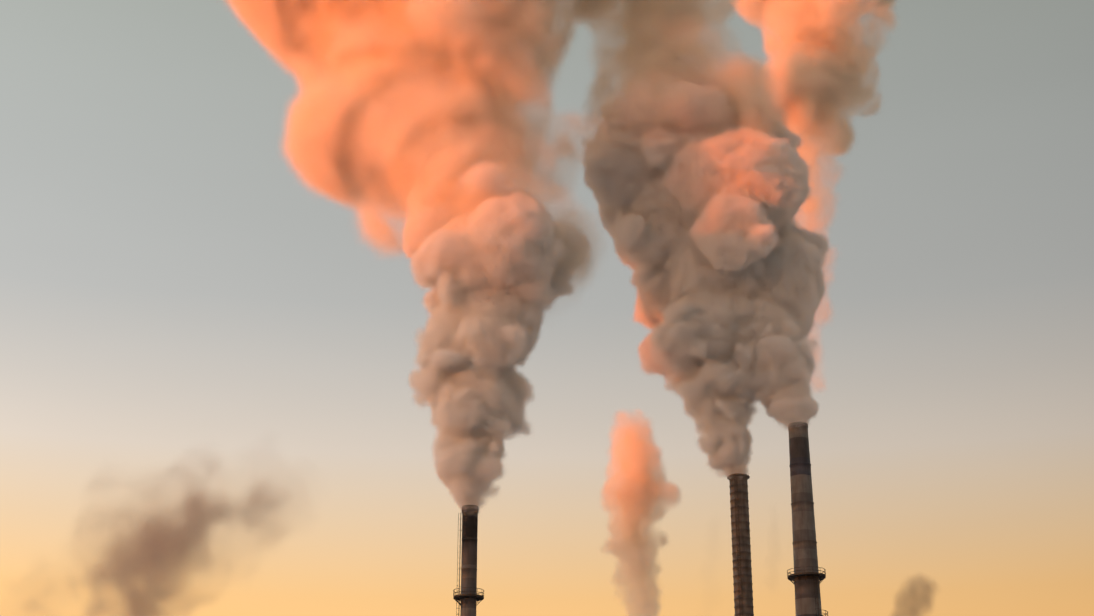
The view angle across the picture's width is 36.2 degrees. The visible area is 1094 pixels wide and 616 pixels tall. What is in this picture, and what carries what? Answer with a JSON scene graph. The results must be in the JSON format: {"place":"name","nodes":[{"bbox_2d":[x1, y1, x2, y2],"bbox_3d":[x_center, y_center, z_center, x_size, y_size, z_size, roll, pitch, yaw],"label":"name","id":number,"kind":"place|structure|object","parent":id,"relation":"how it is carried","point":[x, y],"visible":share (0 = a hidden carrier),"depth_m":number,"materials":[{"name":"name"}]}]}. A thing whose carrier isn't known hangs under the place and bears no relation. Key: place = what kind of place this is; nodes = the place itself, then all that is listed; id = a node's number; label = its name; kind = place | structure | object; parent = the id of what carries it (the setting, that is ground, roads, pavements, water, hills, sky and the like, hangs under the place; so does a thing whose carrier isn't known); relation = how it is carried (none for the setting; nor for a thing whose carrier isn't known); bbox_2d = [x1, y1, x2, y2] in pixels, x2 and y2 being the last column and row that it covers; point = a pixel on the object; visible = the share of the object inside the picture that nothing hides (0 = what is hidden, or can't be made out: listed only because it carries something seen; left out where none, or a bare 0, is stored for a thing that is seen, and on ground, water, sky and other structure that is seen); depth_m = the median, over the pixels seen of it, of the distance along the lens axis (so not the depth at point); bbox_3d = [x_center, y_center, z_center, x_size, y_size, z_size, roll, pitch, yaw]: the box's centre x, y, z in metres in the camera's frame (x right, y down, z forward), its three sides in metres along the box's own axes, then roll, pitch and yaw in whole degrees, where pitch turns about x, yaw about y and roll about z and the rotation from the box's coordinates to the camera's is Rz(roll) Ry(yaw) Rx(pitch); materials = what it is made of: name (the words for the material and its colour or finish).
{"place":"outdoors","nodes":[
{"label":"outdoors","id":0,"kind":"place"},
{"bbox_2d":[0,0,1093,615],"label":"sky","id":1,"kind":"structure","parent":0,"point":[290,290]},
{"label":"ground","id":2,"kind":"structure","parent":0,"visible":0},
{"bbox_2d":[453,505,483,615],"bbox_3d":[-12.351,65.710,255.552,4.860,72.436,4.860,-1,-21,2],"label":"chimney","id":3,"kind":"object","parent":2,"relation":"on","point":[468,596],"visible":1,"depth_m":264.44,"materials":[{"name":"concrete"}]},
{"bbox_2d":[727,473,753,615],"bbox_3d":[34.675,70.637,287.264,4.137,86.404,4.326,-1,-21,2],"label":"chimney","id":4,"kind":"object","parent":2,"relation":"on","point":[741,561],"visible":1,"depth_m":297.08,"materials":[{"name":"brick"}]},
{"bbox_2d":[787,422,827,615],"bbox_3d":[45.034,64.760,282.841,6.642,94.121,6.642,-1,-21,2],"label":"chimney","id":5,"kind":"object","parent":2,"relation":"on","point":[806,577],"visible":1,"depth_m":291.37,"materials":[{"name":"concrete"}]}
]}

